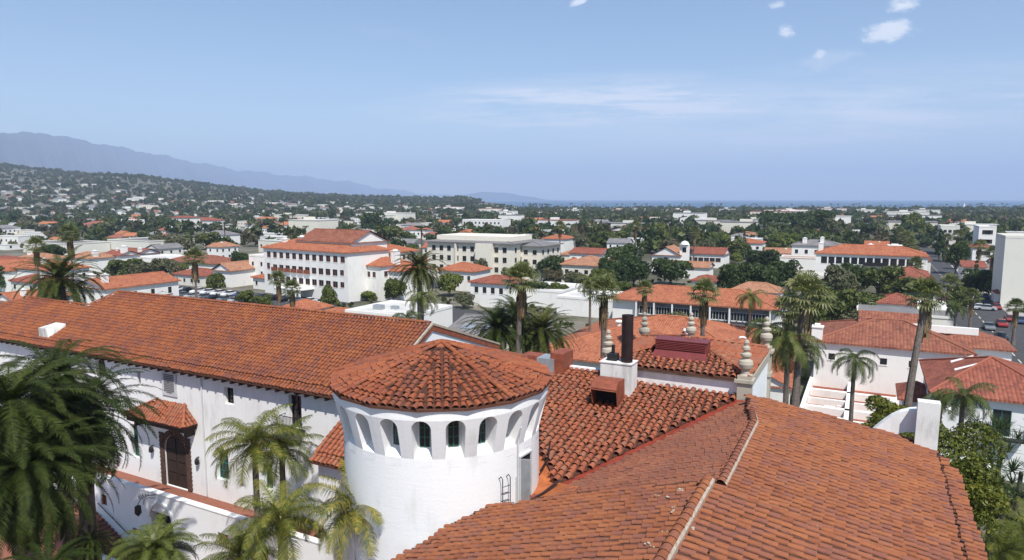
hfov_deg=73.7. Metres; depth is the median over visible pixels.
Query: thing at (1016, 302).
fan palm
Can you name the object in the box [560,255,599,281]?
orange roof house
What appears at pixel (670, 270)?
ficus tree
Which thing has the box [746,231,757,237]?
orange roof house
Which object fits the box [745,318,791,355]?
queen palm
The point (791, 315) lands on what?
fan palm
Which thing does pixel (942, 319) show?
flat grey building
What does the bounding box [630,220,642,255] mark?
fan palm
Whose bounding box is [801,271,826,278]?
town house
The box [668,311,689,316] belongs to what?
olive toned tree
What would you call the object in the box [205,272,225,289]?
broadleaf tree
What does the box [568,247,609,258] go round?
orange roof house
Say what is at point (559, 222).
fan palm
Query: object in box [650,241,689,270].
mission church
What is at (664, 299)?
school building
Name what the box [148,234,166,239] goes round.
olive toned tree
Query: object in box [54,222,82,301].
fan palm
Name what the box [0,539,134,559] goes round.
patio
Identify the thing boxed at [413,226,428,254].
town palm
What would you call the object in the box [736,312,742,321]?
window
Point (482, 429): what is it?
niche window
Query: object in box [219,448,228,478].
window
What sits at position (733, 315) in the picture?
window
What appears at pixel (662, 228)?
broadleaf tree
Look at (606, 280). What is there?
fan palm
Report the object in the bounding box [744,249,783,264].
ficus tree
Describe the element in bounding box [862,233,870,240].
broadleaf tree
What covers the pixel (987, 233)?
white block
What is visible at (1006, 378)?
balcony house
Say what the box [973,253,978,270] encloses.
cypress tree
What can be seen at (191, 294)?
parked car
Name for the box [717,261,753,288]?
ficus tree
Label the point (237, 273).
gabled house
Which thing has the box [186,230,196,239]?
town palm
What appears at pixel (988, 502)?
magnolia tree
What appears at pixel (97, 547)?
pygmy date palm
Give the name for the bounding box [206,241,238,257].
town house
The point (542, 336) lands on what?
date palm
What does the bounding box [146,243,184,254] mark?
town house
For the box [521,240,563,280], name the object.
apartment wing
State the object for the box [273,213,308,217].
commercial block
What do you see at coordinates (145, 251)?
courtyard house
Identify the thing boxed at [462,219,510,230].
white complex
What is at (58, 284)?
date palm
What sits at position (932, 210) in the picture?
commercial block
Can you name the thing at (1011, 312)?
pavement
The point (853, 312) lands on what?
olive toned tree
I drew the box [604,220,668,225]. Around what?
commercial block
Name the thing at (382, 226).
town palm
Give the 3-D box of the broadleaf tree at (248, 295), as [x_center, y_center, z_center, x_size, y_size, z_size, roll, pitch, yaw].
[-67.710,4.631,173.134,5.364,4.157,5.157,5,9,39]
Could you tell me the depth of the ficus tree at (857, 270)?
190.74 m
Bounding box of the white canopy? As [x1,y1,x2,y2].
[917,300,946,310]
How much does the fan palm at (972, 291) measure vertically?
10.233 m
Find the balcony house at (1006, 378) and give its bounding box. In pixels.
[919,355,1023,481]
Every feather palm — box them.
[193,518,277,559]
[205,403,312,558]
[215,479,329,559]
[246,413,323,559]
[305,456,384,559]
[978,521,1023,559]
[985,496,1023,558]
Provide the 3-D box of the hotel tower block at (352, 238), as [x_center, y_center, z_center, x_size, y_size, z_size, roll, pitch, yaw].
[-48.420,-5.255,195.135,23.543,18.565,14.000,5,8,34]
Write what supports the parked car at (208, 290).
on the parking lot at (275, 302)
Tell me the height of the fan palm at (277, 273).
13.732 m
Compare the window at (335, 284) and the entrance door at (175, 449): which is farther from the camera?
the window at (335, 284)
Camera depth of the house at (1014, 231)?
435.45 m
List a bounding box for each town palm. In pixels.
[48,223,59,236]
[183,236,198,247]
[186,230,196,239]
[218,222,230,236]
[376,225,387,236]
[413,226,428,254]
[450,226,462,232]
[738,229,751,258]
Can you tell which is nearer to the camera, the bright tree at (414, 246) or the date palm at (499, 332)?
the date palm at (499, 332)
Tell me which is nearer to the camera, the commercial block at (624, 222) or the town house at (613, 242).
the town house at (613, 242)
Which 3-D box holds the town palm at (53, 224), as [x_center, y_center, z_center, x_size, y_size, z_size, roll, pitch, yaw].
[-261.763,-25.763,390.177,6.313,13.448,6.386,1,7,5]
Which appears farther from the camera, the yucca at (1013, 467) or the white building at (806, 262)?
the white building at (806, 262)
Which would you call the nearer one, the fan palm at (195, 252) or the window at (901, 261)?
the fan palm at (195, 252)
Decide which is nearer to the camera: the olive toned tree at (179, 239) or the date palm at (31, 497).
the date palm at (31, 497)
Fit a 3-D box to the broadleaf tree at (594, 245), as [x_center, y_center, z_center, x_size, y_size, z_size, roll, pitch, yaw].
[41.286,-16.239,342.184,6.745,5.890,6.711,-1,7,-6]
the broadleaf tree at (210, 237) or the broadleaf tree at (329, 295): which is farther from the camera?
the broadleaf tree at (210, 237)
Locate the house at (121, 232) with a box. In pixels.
[114,231,128,234]
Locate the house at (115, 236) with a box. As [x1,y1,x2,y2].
[106,234,127,238]
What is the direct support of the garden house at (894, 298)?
on the ground
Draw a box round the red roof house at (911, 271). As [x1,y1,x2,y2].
[899,266,936,294]
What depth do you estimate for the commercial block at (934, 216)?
728.17 m
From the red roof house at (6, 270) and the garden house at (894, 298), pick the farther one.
the red roof house at (6, 270)
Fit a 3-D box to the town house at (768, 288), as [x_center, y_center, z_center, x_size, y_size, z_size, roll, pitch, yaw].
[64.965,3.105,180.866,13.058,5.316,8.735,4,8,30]
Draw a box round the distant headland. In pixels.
[451,192,546,199]
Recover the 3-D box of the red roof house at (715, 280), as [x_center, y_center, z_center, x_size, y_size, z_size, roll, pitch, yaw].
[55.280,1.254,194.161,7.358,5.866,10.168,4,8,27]
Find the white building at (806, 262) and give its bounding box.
[780,254,815,270]
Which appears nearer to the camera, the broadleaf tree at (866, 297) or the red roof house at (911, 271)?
the broadleaf tree at (866, 297)
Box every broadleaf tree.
[103,258,143,275]
[195,231,219,249]
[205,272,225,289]
[234,290,254,302]
[253,294,272,304]
[320,284,339,308]
[373,225,406,240]
[383,278,406,299]
[547,282,568,288]
[588,242,600,247]
[588,268,617,288]
[598,230,628,247]
[644,222,668,236]
[722,241,752,255]
[809,286,859,324]
[851,291,885,308]
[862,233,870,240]
[862,264,905,293]
[891,276,935,299]
[901,212,926,233]
[946,285,968,308]
[977,269,992,293]
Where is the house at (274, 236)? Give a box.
[260,235,286,239]
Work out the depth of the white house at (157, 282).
168.44 m
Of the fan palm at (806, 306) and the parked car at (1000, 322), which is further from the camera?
the parked car at (1000, 322)
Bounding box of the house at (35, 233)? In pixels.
[24,232,46,236]
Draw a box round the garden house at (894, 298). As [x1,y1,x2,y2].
[875,293,916,305]
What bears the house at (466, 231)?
on the ground
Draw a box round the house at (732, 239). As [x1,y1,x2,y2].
[731,237,762,240]
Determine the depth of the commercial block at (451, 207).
1247.24 m
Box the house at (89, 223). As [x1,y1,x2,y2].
[83,221,102,224]
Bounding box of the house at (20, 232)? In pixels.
[16,229,34,234]
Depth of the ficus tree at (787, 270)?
192.88 m
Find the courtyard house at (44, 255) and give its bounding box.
[18,251,66,260]
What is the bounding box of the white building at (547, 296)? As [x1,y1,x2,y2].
[526,281,584,307]
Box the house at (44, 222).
[38,221,57,226]
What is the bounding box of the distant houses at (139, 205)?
[0,182,994,224]
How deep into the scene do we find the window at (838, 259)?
221.65 m
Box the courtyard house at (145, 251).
[128,247,161,255]
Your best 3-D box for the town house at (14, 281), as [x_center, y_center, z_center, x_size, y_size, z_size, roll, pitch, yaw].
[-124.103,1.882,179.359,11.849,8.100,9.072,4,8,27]
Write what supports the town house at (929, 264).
on the ground
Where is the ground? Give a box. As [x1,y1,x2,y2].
[0,166,1023,557]
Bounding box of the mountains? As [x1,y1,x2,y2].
[0,131,451,197]
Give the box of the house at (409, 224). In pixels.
[401,222,424,227]
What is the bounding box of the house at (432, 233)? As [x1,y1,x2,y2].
[422,232,436,239]
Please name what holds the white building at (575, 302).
on the ground
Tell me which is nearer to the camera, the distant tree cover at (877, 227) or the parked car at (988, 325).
the parked car at (988, 325)
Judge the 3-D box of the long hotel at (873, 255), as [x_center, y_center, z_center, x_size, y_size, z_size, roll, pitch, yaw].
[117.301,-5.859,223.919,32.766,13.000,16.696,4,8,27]
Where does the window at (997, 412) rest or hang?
in the balcony house at (1006, 378)
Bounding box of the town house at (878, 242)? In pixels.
[864,240,889,244]
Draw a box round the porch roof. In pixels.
[895,381,926,406]
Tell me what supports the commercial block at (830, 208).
on the ground
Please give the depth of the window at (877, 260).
216.46 m
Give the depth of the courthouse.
30.95 m
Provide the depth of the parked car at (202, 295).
185.08 m
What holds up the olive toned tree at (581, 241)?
on the ground
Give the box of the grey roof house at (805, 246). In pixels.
[790,236,842,255]
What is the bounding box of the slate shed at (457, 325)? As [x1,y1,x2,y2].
[448,313,511,349]
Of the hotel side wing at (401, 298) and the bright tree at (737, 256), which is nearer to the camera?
the hotel side wing at (401, 298)
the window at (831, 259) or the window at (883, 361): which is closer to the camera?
the window at (883, 361)
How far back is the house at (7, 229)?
519.83 m
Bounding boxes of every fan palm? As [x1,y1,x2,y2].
[22,235,47,293]
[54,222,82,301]
[181,246,207,297]
[268,269,286,305]
[280,278,303,306]
[498,260,541,352]
[554,220,564,241]
[585,273,622,357]
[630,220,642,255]
[635,279,653,321]
[686,277,721,335]
[687,225,700,260]
[767,290,803,403]
[777,270,836,405]
[892,223,899,232]
[895,228,904,243]
[895,232,905,244]
[899,275,954,406]
[900,230,912,246]
[904,238,917,247]
[907,255,925,269]
[937,272,963,299]
[944,233,953,257]
[950,229,965,242]
[960,287,984,327]
[971,239,988,260]
[981,245,994,270]
[1003,298,1023,344]
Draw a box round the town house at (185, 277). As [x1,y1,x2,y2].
[172,267,212,286]
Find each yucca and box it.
[952,447,1023,528]
[973,414,1023,551]
[974,412,1023,526]
[979,503,1020,559]
[993,437,1023,559]
[1002,489,1023,559]
[1003,483,1023,558]
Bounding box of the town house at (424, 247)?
[421,242,426,254]
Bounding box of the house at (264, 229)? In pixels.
[262,225,285,232]
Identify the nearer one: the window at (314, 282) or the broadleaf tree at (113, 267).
the window at (314, 282)
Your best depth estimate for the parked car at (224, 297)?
180.72 m
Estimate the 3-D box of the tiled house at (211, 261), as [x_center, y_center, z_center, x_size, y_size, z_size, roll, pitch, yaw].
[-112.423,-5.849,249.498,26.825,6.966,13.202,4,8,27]
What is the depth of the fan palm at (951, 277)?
165.79 m
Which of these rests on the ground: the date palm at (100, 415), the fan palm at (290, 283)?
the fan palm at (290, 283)
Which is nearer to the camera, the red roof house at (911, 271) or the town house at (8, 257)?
the red roof house at (911, 271)
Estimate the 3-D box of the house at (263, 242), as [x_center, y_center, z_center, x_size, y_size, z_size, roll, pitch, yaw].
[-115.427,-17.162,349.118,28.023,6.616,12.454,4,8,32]
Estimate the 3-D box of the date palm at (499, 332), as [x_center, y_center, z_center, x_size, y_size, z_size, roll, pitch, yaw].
[-1.228,10.657,63.545,7.400,17.897,7.747,6,9,40]
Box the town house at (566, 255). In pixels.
[560,250,570,259]
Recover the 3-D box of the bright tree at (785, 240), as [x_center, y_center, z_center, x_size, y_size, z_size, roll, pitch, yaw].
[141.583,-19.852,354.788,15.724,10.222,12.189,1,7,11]
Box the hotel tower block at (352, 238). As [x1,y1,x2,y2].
[295,228,388,247]
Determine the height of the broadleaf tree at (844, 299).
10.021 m
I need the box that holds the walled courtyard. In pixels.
[800,369,898,423]
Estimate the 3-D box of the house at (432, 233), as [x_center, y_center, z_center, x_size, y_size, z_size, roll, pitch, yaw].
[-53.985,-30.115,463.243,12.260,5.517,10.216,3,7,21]
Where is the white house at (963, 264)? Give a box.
[957,260,987,279]
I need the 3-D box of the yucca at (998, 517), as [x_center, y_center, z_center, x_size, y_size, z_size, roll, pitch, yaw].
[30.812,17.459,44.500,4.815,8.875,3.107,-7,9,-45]
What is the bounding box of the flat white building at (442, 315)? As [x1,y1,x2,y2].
[345,300,452,326]
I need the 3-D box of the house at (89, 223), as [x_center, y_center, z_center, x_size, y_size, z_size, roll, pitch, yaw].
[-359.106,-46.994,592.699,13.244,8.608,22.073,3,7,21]
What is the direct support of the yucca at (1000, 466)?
on the ground
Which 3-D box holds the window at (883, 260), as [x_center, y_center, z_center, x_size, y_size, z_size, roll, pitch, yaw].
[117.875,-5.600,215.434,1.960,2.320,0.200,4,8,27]
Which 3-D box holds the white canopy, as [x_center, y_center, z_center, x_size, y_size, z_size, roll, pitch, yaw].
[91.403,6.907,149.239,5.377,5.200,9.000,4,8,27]
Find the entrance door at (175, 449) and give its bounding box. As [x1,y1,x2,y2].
[166,435,187,488]
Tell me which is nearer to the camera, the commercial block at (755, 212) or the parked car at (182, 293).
the parked car at (182, 293)
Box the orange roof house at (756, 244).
[742,238,766,250]
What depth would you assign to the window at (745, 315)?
132.90 m
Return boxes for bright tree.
[172,262,188,269]
[360,291,377,299]
[405,244,419,248]
[437,271,462,295]
[616,281,632,290]
[709,232,731,246]
[729,252,742,261]
[768,233,798,247]
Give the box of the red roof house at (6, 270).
[0,259,31,291]
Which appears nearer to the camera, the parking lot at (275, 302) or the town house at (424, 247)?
the parking lot at (275, 302)
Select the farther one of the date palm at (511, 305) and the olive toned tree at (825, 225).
the olive toned tree at (825, 225)
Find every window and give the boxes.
[99,359,104,375]
[133,424,138,455]
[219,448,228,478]
[227,387,233,403]
[292,395,301,427]
[312,279,316,285]
[319,280,323,286]
[333,256,337,262]
[333,281,337,288]
[340,256,344,263]
[393,422,399,444]
[419,421,429,446]
[448,421,458,446]
[478,418,485,442]
[639,305,642,313]
[646,306,650,314]
[655,307,661,314]
[661,307,666,314]
[683,309,689,315]
[712,311,718,319]
[718,311,724,320]
[724,312,730,320]
[730,312,736,321]
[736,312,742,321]
[743,313,747,322]
[821,256,826,263]
[828,257,834,263]
[828,353,834,360]
[836,257,841,263]
[843,257,849,262]
[851,257,856,264]
[858,258,864,264]
[874,258,880,262]
[879,358,886,365]
[882,259,888,265]
[890,259,896,264]
[898,259,904,266]
[992,409,1011,437]
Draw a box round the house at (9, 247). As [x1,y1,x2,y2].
[0,243,22,249]
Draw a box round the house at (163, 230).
[157,227,174,233]
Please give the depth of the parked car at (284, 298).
181.16 m
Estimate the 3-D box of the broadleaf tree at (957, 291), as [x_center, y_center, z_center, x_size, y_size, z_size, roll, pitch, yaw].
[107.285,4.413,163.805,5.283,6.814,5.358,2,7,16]
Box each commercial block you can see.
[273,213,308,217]
[288,217,338,234]
[337,206,360,209]
[380,214,395,219]
[383,211,414,221]
[435,206,464,208]
[479,207,502,211]
[498,210,517,213]
[498,213,523,219]
[537,217,579,225]
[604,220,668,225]
[673,211,706,218]
[696,218,732,224]
[720,219,783,232]
[750,210,795,213]
[776,208,807,210]
[817,207,846,210]
[835,216,850,223]
[856,208,875,211]
[886,210,929,214]
[886,213,941,217]
[888,220,938,229]
[910,208,939,212]
[952,221,997,231]
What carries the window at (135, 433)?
in the courthouse
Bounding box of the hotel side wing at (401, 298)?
[388,262,427,300]
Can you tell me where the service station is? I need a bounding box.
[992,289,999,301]
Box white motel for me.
[967,244,993,263]
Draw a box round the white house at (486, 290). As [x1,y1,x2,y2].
[468,274,525,308]
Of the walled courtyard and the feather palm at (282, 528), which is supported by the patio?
the feather palm at (282, 528)
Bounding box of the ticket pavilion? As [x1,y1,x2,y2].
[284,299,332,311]
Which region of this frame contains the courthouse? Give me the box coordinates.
[0,290,987,559]
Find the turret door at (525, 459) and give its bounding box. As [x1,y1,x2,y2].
[519,449,537,499]
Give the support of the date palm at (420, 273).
on the ground
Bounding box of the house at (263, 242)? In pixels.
[258,239,281,251]
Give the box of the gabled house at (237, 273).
[211,260,254,287]
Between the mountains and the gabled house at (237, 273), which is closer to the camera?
the gabled house at (237, 273)
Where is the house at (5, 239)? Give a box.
[0,235,34,243]
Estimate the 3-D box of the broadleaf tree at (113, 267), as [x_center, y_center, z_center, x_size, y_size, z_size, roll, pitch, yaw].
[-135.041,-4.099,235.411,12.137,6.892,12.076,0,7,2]
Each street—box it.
[428,282,1023,326]
[920,245,1023,364]
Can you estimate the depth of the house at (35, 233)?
470.46 m
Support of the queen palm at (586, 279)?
on the ground
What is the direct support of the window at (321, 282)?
in the hotel at (313, 269)
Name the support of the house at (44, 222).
on the ground
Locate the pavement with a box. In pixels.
[950,265,1023,315]
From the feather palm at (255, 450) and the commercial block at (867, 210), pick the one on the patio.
the feather palm at (255, 450)
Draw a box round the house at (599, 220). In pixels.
[595,219,609,222]
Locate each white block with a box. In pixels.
[937,224,959,252]
[972,225,996,244]
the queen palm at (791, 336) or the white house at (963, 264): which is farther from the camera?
the white house at (963, 264)
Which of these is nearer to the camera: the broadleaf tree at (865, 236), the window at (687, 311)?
the window at (687, 311)
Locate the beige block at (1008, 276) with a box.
[991,233,1023,307]
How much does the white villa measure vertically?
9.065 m
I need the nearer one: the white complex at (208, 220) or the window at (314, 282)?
the window at (314, 282)
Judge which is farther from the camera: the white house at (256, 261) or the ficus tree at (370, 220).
the ficus tree at (370, 220)
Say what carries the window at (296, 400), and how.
in the courthouse
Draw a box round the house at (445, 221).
[438,220,461,227]
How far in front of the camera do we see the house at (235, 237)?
416.81 m
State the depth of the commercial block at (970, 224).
501.69 m
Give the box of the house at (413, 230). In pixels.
[402,226,433,237]
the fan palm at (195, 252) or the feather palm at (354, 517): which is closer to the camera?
the feather palm at (354, 517)
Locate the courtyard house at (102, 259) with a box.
[67,250,115,272]
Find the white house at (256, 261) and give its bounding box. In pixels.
[249,253,263,274]
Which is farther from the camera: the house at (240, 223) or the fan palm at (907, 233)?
the house at (240, 223)
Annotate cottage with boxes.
[0,288,52,302]
[250,274,264,289]
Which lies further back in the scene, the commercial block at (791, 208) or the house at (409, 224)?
the commercial block at (791, 208)
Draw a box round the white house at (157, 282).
[73,271,180,305]
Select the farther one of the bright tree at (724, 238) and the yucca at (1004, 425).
the bright tree at (724, 238)
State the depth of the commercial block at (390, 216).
763.84 m
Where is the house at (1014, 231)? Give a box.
[1005,231,1023,232]
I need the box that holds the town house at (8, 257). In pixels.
[0,255,31,259]
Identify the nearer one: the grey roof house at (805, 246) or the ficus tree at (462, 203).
the grey roof house at (805, 246)
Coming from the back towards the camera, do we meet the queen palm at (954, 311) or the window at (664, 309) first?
the window at (664, 309)
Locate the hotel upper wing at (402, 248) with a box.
[387,244,418,261]
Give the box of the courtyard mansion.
[810,310,1017,394]
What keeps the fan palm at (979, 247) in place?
on the ground
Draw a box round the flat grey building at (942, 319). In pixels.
[857,302,956,325]
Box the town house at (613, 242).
[606,238,633,247]
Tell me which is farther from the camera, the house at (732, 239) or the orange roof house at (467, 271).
the house at (732, 239)
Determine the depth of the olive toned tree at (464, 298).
168.99 m
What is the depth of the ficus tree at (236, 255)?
243.84 m
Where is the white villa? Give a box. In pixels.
[610,226,625,232]
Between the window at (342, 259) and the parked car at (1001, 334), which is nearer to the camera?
the parked car at (1001, 334)
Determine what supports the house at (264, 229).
on the ground
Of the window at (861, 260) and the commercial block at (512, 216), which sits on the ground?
the commercial block at (512, 216)
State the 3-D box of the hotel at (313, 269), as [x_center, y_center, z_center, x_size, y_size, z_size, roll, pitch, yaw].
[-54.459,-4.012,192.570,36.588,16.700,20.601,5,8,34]
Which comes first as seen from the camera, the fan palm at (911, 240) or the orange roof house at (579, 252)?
the fan palm at (911, 240)
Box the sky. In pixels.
[0,0,1023,199]
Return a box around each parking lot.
[181,286,358,306]
[452,308,532,322]
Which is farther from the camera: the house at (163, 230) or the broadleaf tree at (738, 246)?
the house at (163, 230)
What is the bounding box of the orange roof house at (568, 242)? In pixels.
[541,234,575,252]
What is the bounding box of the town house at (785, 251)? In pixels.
[764,247,791,257]
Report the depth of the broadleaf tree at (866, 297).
154.30 m
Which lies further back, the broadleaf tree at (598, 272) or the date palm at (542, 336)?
the broadleaf tree at (598, 272)
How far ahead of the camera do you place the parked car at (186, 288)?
198.66 m
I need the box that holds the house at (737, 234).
[731,233,749,236]
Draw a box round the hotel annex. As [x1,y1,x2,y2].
[366,249,413,300]
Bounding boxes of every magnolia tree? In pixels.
[861,394,942,428]
[900,407,1010,489]
[963,472,1010,533]
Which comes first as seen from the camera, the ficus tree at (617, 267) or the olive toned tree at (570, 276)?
the olive toned tree at (570, 276)
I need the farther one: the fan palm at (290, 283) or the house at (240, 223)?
the house at (240, 223)
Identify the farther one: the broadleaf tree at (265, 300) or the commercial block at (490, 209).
the commercial block at (490, 209)
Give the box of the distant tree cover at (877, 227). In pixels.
[0,162,1023,253]
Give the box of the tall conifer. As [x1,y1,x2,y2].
[930,228,946,260]
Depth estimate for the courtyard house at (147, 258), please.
272.54 m
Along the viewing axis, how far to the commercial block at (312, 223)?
482.72 m
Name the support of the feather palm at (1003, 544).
on the ground
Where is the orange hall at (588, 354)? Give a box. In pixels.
[549,314,801,403]
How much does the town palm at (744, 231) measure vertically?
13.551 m
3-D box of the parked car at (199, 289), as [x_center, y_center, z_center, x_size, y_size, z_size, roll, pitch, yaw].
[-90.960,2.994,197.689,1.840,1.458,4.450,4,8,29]
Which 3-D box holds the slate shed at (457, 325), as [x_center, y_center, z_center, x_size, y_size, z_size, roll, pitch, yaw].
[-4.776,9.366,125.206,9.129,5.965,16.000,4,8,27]
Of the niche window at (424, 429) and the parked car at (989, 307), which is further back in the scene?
the parked car at (989, 307)
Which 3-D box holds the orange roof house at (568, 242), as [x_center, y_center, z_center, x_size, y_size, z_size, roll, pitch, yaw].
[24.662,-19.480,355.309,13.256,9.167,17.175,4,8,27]
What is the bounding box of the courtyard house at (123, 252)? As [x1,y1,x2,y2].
[105,245,141,260]
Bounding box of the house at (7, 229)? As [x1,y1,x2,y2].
[0,225,20,234]
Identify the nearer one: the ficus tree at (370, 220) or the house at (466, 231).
the house at (466, 231)
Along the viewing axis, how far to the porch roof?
76.67 m
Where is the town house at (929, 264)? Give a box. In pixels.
[927,258,932,272]
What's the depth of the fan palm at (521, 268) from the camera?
60.27 m
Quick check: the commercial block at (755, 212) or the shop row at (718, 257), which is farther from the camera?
the commercial block at (755, 212)
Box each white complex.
[166,215,200,231]
[200,217,224,228]
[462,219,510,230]
[680,217,707,227]
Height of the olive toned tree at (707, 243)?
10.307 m
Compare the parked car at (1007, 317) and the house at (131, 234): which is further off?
the house at (131, 234)
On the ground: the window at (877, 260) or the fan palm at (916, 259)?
the fan palm at (916, 259)
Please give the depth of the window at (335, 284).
181.54 m
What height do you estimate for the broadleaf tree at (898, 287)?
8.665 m
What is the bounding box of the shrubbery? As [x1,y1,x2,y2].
[93,253,1015,494]
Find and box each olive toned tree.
[127,262,157,274]
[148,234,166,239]
[150,257,177,273]
[164,233,196,250]
[453,293,474,308]
[473,258,487,266]
[501,267,518,277]
[560,271,588,288]
[568,233,588,246]
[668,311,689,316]
[696,239,714,246]
[819,217,843,233]
[822,263,862,291]
[833,307,858,319]
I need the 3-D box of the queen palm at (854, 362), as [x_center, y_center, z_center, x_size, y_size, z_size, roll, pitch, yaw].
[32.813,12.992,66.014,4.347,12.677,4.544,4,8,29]
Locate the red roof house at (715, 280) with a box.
[690,274,719,287]
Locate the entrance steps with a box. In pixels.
[39,503,128,554]
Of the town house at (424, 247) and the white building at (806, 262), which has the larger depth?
the town house at (424, 247)
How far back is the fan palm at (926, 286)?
60.29 m
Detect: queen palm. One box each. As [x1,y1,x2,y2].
[392,310,424,322]
[405,290,439,319]
[575,274,602,331]
[735,289,767,325]
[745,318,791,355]
[754,324,826,403]
[774,340,826,406]
[829,348,879,421]
[921,390,955,429]
[930,377,998,456]
[940,300,967,326]
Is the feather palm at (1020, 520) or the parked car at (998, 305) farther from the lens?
the parked car at (998, 305)
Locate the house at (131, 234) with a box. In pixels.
[123,232,137,237]
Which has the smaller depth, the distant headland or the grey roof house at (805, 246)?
the grey roof house at (805, 246)
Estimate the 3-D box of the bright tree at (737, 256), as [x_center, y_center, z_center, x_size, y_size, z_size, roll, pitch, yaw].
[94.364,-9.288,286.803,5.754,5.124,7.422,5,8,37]
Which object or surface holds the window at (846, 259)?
in the long hotel at (873, 255)
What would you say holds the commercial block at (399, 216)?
on the ground
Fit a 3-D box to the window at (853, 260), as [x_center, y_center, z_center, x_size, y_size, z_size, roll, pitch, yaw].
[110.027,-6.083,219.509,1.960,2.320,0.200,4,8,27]
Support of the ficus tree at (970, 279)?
on the ground
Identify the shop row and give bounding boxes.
[662,260,714,278]
[689,246,730,267]
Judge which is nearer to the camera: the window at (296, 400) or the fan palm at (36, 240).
the window at (296, 400)
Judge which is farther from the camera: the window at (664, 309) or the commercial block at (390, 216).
the commercial block at (390, 216)
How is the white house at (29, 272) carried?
on the ground
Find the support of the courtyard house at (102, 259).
on the ground
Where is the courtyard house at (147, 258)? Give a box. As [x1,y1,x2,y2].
[140,254,182,262]
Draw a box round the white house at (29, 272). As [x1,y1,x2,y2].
[9,258,91,290]
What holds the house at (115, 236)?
on the ground
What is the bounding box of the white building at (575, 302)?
[557,289,621,317]
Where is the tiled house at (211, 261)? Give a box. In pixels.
[169,254,231,269]
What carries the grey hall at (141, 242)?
on the ground
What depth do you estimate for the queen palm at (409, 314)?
72.81 m
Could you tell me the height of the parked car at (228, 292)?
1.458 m
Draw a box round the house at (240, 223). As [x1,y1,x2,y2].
[237,221,246,225]
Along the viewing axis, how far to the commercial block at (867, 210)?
1036.84 m
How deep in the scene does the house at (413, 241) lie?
382.82 m
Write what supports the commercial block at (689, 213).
on the ground
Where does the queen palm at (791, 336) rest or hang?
on the ground
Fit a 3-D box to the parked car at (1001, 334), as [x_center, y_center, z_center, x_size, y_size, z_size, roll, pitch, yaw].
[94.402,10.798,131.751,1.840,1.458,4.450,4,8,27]
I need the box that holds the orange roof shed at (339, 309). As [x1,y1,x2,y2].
[325,307,349,314]
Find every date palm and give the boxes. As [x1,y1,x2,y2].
[0,338,135,557]
[0,355,112,559]
[0,417,133,559]
[0,529,104,559]
[3,244,108,305]
[29,356,168,544]
[65,523,115,559]
[103,511,206,559]
[388,245,448,319]
[459,300,538,352]
[486,294,545,351]
[503,301,582,353]
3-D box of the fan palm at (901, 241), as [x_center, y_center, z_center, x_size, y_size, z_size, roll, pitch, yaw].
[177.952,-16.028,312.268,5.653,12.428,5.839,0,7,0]
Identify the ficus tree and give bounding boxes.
[0,265,5,287]
[31,244,66,255]
[230,251,248,261]
[360,211,385,229]
[451,202,469,206]
[526,281,549,288]
[534,254,564,279]
[598,257,624,279]
[604,243,638,261]
[617,255,650,286]
[650,257,693,284]
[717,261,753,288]
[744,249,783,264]
[747,263,779,285]
[758,210,793,230]
[768,259,802,287]
[788,209,835,228]
[799,284,833,319]
[841,262,867,290]
[942,240,971,273]
[956,268,987,294]
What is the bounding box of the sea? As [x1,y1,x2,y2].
[481,200,1023,207]
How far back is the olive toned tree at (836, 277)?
174.07 m
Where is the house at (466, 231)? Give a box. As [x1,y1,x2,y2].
[458,229,472,232]
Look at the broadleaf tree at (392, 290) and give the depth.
178.11 m
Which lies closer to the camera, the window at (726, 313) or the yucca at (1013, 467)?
the yucca at (1013, 467)
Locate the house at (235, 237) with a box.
[202,230,239,242]
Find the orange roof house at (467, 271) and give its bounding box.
[436,262,492,291]
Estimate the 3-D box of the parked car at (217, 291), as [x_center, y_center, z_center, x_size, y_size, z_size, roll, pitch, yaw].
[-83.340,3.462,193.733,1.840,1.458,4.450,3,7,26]
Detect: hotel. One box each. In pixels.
[261,235,390,302]
[814,242,929,282]
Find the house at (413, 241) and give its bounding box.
[399,238,420,247]
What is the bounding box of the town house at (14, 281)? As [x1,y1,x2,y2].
[8,273,68,290]
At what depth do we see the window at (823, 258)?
223.63 m
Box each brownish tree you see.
[170,265,185,275]
[542,267,563,281]
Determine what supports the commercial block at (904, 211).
on the ground
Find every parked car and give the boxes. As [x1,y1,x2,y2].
[179,287,194,291]
[179,291,187,295]
[184,292,199,296]
[189,287,204,292]
[198,293,208,297]
[199,288,214,293]
[205,294,219,298]
[210,289,224,294]
[216,295,230,300]
[220,290,235,295]
[276,295,289,301]
[288,296,304,301]
[975,304,996,310]
[980,293,988,298]
[982,321,995,330]
[991,303,1001,309]
[994,331,1008,340]
[995,319,1008,327]
[1003,314,1011,321]
[1017,316,1023,323]
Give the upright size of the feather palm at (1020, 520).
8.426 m
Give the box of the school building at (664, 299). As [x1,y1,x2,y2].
[608,284,782,330]
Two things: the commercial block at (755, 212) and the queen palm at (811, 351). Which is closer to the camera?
the queen palm at (811, 351)
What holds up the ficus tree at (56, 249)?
on the ground
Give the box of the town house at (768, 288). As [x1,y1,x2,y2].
[731,281,783,295]
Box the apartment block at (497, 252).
[423,233,544,276]
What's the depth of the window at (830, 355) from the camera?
95.98 m
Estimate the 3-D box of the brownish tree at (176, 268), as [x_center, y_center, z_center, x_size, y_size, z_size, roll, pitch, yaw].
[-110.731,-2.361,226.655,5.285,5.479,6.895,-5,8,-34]
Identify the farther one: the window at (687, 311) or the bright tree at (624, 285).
the bright tree at (624, 285)
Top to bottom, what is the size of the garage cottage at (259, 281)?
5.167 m
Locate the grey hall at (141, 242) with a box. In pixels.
[107,237,194,250]
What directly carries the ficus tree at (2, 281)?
on the ground
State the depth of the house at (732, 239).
367.85 m
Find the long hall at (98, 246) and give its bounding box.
[22,240,109,254]
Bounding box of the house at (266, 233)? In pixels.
[258,232,282,239]

